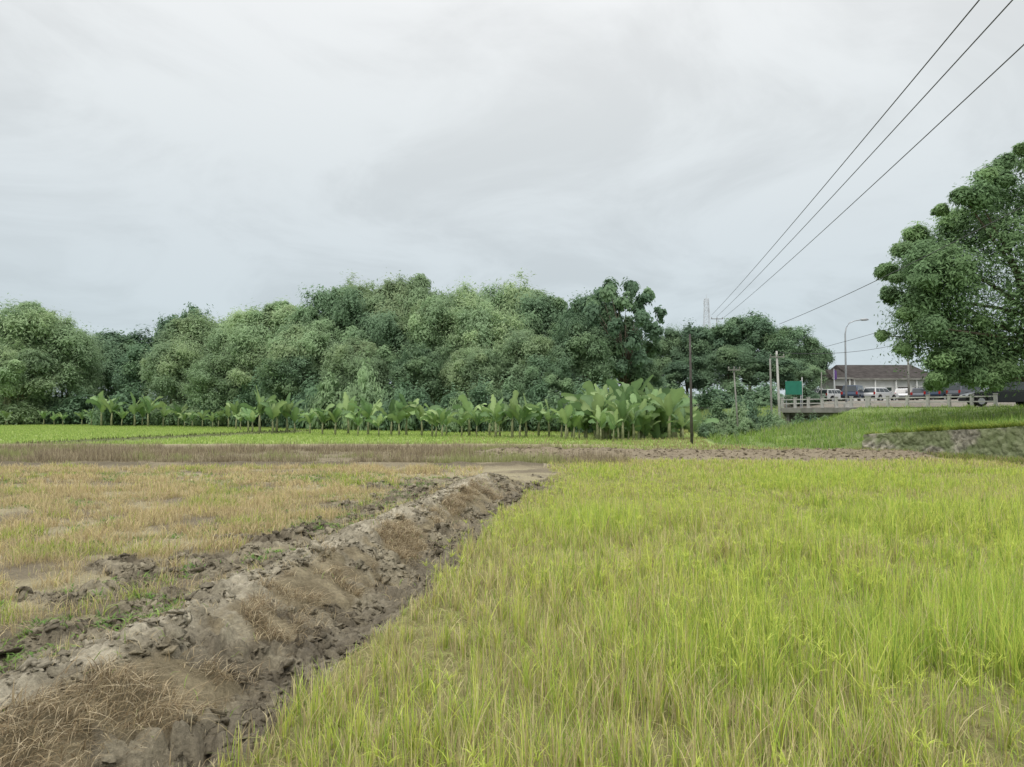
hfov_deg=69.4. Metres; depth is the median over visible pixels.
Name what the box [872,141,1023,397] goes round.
tree
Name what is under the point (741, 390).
shrub
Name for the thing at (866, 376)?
roadside building
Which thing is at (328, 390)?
shrub
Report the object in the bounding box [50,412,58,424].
banana plant
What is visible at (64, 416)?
banana plant
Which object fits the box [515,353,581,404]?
leafy tree
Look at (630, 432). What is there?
banana plant
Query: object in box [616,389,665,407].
banana plant
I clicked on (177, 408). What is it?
banana plant
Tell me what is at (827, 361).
leafy tree
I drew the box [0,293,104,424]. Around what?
bamboo clump
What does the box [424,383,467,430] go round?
shrub
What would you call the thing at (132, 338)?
leafy tree
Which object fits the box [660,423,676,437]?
banana plant
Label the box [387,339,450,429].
leafy tree
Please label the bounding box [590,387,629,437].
banana plant
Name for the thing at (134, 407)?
banana plant
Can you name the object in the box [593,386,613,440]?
banana plant
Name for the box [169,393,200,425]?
shrub
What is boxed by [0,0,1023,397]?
sky
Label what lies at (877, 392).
parked car
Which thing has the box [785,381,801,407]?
signboard
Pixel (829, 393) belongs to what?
parked car
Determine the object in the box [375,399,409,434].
banana plant
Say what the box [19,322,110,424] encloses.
bamboo clump
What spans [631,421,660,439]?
banana plant
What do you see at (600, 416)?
banana plant
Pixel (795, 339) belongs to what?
leafy tree
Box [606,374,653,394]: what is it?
banana plant
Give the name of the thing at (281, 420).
shrub
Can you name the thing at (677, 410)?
banana plant
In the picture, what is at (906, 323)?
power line
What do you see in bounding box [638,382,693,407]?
banana plant
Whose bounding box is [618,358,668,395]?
leafy tree
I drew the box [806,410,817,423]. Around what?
shrub
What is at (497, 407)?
banana plant
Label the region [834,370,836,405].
banner pole
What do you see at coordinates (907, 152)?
power line
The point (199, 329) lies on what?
bamboo clump
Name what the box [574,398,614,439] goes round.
banana plant
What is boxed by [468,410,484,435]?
banana plant
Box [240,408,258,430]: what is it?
banana plant
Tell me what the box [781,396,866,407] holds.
concrete railing
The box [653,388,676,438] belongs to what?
banana plant
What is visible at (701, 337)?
leafy tree
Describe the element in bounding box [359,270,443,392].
bamboo clump
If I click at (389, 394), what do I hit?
shrub
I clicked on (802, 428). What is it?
bank grass
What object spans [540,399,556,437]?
banana plant
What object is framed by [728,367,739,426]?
utility pole
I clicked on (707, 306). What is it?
telecom tower
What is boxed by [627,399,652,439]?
banana plant
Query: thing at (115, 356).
leafy tree
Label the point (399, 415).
banana plant
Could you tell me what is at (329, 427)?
shrub
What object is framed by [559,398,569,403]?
banana plant
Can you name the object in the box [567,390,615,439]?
banana plant
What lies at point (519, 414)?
banana plant
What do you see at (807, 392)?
shrub
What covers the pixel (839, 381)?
roadside building
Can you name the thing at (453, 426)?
shrub
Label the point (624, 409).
banana plant
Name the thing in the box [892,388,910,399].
parked car
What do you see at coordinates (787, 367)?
leafy tree
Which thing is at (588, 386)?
banana plant
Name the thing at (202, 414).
banana plant
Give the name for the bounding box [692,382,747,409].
shrub
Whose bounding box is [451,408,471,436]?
banana plant
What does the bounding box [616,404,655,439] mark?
banana plant
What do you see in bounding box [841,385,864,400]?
parked car
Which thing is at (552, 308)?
leafy tree
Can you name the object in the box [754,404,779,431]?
shrub
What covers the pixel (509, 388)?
shrub
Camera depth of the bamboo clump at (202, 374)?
81.66 m
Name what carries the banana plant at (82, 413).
on the ground at (224, 639)
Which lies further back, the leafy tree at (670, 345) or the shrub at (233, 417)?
the leafy tree at (670, 345)
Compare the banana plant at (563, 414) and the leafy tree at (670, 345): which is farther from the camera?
the leafy tree at (670, 345)
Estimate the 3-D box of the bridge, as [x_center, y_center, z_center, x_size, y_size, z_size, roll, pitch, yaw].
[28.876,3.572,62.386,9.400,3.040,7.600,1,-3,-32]
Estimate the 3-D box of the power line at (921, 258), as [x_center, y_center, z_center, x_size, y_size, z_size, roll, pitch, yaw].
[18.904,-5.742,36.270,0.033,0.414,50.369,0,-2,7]
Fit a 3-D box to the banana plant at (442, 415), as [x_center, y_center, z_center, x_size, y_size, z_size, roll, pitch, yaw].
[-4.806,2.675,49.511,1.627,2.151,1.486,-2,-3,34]
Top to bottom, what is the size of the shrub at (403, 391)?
6.027 m
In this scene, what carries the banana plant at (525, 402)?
on the ground at (224, 639)
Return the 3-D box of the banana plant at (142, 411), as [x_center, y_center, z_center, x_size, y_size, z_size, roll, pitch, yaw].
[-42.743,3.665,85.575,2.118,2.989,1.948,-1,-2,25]
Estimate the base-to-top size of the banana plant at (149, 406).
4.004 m
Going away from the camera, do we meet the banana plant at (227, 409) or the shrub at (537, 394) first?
the shrub at (537, 394)
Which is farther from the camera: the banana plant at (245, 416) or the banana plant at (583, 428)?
the banana plant at (245, 416)
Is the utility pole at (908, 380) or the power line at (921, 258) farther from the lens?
the utility pole at (908, 380)
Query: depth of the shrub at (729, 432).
43.70 m
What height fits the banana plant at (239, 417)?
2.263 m
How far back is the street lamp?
70.06 m
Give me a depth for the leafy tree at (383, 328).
76.05 m
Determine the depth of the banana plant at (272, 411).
55.63 m
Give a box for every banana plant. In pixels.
[0,411,12,424]
[37,410,51,424]
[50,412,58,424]
[57,412,68,425]
[74,409,88,424]
[83,406,99,424]
[86,391,118,424]
[101,395,125,425]
[112,406,128,425]
[126,392,154,426]
[138,407,146,425]
[139,394,166,425]
[154,403,172,426]
[165,401,187,425]
[177,412,187,426]
[185,411,197,426]
[193,409,209,426]
[203,412,219,426]
[213,410,225,426]
[214,401,231,426]
[226,401,242,429]
[233,408,244,429]
[240,407,255,430]
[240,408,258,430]
[241,386,276,431]
[257,399,285,431]
[260,399,286,433]
[278,393,304,432]
[282,407,307,432]
[298,408,317,433]
[313,403,334,434]
[321,403,351,434]
[336,392,357,433]
[345,408,363,435]
[348,395,381,435]
[365,413,386,433]
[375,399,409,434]
[388,401,416,435]
[395,393,419,434]
[408,401,440,435]
[420,403,444,436]
[424,413,438,436]
[428,409,450,436]
[444,412,457,433]
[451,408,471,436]
[452,394,486,435]
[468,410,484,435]
[477,403,494,435]
[480,394,505,437]
[484,413,511,435]
[498,390,538,436]
[508,405,538,437]
[518,393,539,436]
[530,402,553,435]
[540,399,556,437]
[545,400,564,437]
[550,403,583,438]
[552,414,570,436]
[556,420,573,436]
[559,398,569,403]
[561,393,616,433]
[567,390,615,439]
[569,406,583,439]
[574,380,608,436]
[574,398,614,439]
[577,410,589,438]
[581,414,599,436]
[583,414,598,438]
[588,405,607,440]
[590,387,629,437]
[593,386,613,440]
[594,383,602,433]
[594,418,609,439]
[599,419,628,438]
[603,384,608,434]
[604,389,648,438]
[605,391,640,440]
[605,409,629,440]
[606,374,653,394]
[606,409,622,441]
[610,425,626,437]
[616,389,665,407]
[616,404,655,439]
[623,419,640,438]
[624,426,631,437]
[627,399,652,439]
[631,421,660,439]
[634,389,674,437]
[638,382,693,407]
[638,399,659,438]
[646,389,659,439]
[647,386,696,438]
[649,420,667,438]
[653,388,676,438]
[657,407,689,428]
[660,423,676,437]
[667,408,696,439]
[671,394,689,438]
[678,406,697,436]
[685,409,718,435]
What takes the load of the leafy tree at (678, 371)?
on the ground at (224, 639)
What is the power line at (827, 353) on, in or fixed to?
attached to the utility pole at (908, 380)
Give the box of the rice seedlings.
[0,424,872,450]
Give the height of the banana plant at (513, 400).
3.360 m
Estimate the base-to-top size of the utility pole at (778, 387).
8.131 m
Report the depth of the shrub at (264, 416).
79.70 m
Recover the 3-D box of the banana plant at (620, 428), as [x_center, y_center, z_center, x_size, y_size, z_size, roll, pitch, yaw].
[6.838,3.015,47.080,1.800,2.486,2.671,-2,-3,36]
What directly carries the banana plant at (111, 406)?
on the ground at (224, 639)
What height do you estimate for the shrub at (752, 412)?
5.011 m
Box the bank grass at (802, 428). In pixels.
[708,403,1023,464]
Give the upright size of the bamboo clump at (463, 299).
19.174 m
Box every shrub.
[14,399,50,423]
[38,394,79,424]
[48,387,97,424]
[85,396,126,424]
[87,382,145,425]
[124,394,180,424]
[150,398,188,424]
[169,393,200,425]
[197,373,234,426]
[224,373,258,426]
[226,367,275,426]
[270,380,303,428]
[284,371,323,428]
[301,363,344,429]
[307,373,322,406]
[324,378,354,429]
[336,346,387,430]
[336,408,351,429]
[365,377,399,430]
[373,373,420,431]
[409,380,442,431]
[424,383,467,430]
[437,385,473,432]
[459,374,504,431]
[473,374,510,431]
[480,373,513,432]
[499,367,536,430]
[521,371,553,430]
[528,389,580,432]
[570,375,599,433]
[597,375,611,391]
[659,376,698,427]
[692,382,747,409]
[693,419,719,437]
[696,392,728,436]
[712,394,757,432]
[717,427,740,438]
[718,377,763,408]
[734,418,761,433]
[738,379,789,407]
[741,393,761,429]
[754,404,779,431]
[766,411,788,429]
[785,382,826,405]
[789,411,806,425]
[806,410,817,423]
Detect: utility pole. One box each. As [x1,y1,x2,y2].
[689,334,692,443]
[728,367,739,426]
[769,359,772,412]
[770,351,784,419]
[901,342,909,399]
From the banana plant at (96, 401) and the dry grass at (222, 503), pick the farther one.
the banana plant at (96, 401)
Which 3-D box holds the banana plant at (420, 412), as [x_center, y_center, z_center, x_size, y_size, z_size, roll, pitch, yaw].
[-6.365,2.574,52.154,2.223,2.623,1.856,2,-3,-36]
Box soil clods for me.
[0,446,935,766]
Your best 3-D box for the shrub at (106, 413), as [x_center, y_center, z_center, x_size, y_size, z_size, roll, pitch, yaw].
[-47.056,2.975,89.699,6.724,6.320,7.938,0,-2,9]
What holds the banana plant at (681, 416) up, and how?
on the ground at (224, 639)
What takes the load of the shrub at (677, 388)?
on the ground at (224, 639)
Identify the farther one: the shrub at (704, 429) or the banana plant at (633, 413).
the shrub at (704, 429)
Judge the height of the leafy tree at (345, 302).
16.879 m
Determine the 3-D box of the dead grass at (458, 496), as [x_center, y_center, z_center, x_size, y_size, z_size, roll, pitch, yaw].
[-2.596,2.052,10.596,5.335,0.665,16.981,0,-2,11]
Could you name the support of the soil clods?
on the ground at (224, 639)
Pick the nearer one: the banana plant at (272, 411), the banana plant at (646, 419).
the banana plant at (646, 419)
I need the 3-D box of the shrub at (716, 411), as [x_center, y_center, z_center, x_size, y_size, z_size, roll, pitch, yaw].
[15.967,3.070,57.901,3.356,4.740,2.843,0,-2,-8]
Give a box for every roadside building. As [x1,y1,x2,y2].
[819,369,852,390]
[831,365,927,400]
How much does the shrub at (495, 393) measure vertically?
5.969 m
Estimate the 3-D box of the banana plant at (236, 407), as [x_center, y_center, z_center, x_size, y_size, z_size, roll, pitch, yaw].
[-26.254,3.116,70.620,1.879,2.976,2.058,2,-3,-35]
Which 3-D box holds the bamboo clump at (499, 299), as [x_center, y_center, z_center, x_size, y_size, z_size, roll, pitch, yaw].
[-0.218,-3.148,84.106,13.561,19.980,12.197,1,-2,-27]
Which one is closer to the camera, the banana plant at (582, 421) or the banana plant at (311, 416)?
the banana plant at (582, 421)
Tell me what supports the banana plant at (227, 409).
on the ground at (224, 639)
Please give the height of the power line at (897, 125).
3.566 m
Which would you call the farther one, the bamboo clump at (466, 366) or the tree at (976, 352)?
the bamboo clump at (466, 366)
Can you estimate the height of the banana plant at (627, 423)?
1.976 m
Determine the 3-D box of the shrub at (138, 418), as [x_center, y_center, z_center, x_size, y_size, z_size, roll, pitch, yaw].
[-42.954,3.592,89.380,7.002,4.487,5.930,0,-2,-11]
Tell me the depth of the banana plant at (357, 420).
51.50 m
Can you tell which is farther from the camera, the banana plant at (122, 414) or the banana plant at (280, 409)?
the banana plant at (122, 414)
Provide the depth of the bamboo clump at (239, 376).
81.18 m
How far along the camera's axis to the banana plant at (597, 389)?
54.05 m
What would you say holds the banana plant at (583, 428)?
on the ground at (224, 639)
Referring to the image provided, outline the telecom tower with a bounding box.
[700,294,712,395]
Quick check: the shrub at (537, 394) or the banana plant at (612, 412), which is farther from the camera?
the shrub at (537, 394)
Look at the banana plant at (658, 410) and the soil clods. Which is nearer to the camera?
the soil clods
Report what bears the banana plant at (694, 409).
on the ground at (224, 639)
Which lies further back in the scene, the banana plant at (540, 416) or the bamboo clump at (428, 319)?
the bamboo clump at (428, 319)
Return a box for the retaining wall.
[862,426,1023,461]
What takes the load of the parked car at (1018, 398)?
on the road
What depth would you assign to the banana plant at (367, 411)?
52.40 m
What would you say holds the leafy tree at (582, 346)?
on the ground at (224, 639)
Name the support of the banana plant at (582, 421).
on the ground at (224, 639)
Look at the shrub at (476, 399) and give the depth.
60.81 m
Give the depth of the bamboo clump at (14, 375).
92.79 m
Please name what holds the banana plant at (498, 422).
on the ground at (224, 639)
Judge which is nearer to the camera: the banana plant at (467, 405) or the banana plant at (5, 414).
the banana plant at (467, 405)
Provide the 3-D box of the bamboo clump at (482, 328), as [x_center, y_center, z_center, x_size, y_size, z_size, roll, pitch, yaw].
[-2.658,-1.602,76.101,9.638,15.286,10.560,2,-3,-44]
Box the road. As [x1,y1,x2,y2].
[697,406,1023,408]
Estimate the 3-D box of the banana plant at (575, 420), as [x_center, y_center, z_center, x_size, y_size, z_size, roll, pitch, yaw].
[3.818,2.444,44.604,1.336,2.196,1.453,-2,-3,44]
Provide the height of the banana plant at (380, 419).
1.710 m
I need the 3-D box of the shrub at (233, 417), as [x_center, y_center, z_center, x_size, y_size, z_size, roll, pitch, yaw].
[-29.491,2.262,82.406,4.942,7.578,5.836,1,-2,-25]
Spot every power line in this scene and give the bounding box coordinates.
[720,0,979,305]
[722,44,1023,318]
[726,0,1012,307]
[780,206,1023,323]
[791,346,888,353]
[814,286,1022,349]
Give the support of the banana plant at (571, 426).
on the ground at (224, 639)
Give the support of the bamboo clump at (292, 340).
on the ground at (224, 639)
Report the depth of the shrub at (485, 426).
61.15 m
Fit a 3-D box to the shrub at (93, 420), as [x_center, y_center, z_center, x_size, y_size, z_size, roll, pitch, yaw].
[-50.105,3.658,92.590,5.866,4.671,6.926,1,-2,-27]
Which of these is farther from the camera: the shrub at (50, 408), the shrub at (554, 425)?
the shrub at (50, 408)
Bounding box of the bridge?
[781,407,865,425]
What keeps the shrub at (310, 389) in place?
on the ground at (224, 639)
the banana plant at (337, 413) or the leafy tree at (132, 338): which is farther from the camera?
the leafy tree at (132, 338)
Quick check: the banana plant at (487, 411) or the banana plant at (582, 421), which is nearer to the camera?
the banana plant at (582, 421)
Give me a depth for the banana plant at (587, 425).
48.05 m
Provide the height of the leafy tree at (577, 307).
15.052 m
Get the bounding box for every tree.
[77,330,124,400]
[89,324,152,392]
[107,341,157,398]
[152,302,217,392]
[247,353,321,427]
[273,279,379,376]
[340,306,415,392]
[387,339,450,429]
[508,288,581,392]
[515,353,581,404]
[545,306,629,392]
[546,287,627,386]
[582,276,667,384]
[607,315,652,383]
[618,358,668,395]
[650,323,699,383]
[661,354,716,397]
[671,317,737,393]
[697,344,757,390]
[706,308,785,389]
[738,353,803,386]
[753,324,832,401]
[775,357,828,390]
[798,343,835,381]
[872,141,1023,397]
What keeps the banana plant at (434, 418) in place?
on the ground at (224, 639)
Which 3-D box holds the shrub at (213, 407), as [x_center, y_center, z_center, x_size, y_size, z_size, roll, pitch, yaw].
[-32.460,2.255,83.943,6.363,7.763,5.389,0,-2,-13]
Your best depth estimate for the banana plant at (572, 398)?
48.78 m
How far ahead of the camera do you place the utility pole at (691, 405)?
38.95 m
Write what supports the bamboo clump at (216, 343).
on the ground at (224, 639)
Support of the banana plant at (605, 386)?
on the ground at (224, 639)
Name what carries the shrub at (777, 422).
on the ground at (224, 639)
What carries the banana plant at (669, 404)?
on the ground at (224, 639)
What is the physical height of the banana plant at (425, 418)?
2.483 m
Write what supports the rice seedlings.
on the ground at (224, 639)
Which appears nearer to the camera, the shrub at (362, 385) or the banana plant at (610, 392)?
the banana plant at (610, 392)
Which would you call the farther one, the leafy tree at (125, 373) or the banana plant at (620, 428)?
the leafy tree at (125, 373)
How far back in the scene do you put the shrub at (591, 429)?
58.60 m
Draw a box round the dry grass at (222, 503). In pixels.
[0,461,484,672]
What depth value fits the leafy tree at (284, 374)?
74.53 m
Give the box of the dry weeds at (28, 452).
[0,439,632,463]
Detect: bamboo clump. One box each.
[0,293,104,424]
[0,337,65,424]
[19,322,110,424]
[136,332,208,425]
[138,306,224,404]
[177,349,245,426]
[182,312,261,375]
[207,328,283,426]
[213,295,318,386]
[258,318,342,425]
[318,335,392,427]
[329,269,398,329]
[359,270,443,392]
[390,293,470,404]
[431,275,494,397]
[437,295,532,397]
[439,340,506,428]
[467,268,551,336]
[492,323,580,398]
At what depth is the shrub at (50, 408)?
95.90 m
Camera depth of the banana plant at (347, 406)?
54.64 m
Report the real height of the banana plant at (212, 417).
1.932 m
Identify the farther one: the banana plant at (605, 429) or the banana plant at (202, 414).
the banana plant at (202, 414)
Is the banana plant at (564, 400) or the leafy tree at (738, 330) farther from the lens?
the leafy tree at (738, 330)
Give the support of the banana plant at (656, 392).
on the ground at (224, 639)
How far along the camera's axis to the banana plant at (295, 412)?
57.46 m
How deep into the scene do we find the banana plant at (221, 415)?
80.00 m
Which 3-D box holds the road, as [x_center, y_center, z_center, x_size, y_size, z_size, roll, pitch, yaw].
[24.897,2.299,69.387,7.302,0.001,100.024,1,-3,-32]
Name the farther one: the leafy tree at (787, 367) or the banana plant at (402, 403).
the leafy tree at (787, 367)
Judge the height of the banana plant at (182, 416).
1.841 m
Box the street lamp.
[843,318,868,406]
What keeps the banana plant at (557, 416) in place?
on the ground at (224, 639)
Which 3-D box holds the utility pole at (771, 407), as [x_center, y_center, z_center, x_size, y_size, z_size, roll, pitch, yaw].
[21.042,1.691,59.979,0.257,7.436,0.200,0,-2,0]
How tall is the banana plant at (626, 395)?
3.983 m
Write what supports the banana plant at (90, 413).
on the ground at (224, 639)
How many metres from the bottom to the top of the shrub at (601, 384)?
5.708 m
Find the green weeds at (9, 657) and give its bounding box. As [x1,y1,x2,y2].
[0,470,465,672]
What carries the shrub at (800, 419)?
on the ground at (224, 639)
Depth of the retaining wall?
26.80 m
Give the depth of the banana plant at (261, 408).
56.21 m
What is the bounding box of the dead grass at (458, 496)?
[0,470,546,766]
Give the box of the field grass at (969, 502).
[173,454,1023,766]
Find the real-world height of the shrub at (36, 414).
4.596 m
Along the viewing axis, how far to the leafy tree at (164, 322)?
116.97 m
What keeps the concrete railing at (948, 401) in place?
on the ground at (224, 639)
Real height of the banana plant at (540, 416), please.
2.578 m
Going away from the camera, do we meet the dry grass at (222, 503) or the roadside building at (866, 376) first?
the dry grass at (222, 503)
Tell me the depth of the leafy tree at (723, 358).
80.63 m
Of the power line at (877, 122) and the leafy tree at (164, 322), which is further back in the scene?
the leafy tree at (164, 322)
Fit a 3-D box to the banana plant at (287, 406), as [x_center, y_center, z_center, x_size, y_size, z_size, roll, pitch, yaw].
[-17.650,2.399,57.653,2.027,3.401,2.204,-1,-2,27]
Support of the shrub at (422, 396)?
on the ground at (224, 639)
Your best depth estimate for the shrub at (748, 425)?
49.60 m
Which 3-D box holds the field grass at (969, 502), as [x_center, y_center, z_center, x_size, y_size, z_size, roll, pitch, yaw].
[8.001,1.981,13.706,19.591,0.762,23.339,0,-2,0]
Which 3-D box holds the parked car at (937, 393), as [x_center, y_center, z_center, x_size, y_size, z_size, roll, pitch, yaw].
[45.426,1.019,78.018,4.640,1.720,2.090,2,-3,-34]
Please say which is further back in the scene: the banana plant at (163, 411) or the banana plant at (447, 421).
the banana plant at (163, 411)
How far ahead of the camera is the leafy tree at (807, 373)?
82.56 m
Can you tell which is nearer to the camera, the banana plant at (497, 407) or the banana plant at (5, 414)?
the banana plant at (497, 407)
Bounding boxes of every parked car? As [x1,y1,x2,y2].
[818,389,848,400]
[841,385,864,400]
[863,387,898,400]
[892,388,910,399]
[910,388,933,399]
[923,388,947,399]
[945,383,982,399]
[958,381,1023,406]
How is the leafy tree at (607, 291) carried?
on the ground at (224, 639)
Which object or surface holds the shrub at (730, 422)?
on the ground at (224, 639)
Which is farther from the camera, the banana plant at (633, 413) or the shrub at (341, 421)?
the shrub at (341, 421)
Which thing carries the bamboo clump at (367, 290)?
on the ground at (224, 639)
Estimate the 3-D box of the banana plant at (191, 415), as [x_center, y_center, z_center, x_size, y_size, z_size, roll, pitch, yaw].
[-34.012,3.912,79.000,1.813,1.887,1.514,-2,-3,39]
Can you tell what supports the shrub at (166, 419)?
on the ground at (224, 639)
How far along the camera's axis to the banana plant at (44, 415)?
91.29 m
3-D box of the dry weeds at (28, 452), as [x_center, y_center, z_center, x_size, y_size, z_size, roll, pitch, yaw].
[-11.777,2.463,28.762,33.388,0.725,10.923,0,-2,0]
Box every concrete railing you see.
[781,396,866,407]
[867,393,997,407]
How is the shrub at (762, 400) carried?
on the ground at (224, 639)
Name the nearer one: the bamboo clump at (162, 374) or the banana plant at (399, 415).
the banana plant at (399, 415)
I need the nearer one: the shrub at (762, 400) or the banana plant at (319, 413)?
the banana plant at (319, 413)
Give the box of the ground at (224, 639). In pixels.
[0,399,1023,766]
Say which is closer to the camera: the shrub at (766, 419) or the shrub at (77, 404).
the shrub at (766, 419)
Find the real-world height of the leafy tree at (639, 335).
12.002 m
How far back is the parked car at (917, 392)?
80.73 m
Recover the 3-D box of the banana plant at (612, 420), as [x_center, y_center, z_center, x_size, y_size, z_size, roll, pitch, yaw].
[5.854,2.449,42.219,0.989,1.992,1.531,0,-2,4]
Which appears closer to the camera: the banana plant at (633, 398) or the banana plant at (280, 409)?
the banana plant at (633, 398)
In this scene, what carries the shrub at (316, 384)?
on the ground at (224, 639)
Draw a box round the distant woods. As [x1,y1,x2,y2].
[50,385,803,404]
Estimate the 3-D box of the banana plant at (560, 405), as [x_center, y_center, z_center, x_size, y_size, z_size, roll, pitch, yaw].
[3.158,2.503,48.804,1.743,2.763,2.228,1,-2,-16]
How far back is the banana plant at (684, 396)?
53.33 m
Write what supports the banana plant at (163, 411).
on the ground at (224, 639)
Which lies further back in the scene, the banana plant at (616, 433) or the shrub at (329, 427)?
the shrub at (329, 427)
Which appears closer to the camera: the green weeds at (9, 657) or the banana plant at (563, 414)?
the green weeds at (9, 657)
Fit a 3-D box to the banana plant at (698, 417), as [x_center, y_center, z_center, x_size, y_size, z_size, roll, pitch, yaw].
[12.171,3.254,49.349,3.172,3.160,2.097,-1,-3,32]
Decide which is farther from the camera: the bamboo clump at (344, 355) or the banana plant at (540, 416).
the bamboo clump at (344, 355)
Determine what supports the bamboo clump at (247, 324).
on the ground at (224, 639)
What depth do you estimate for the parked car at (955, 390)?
73.13 m

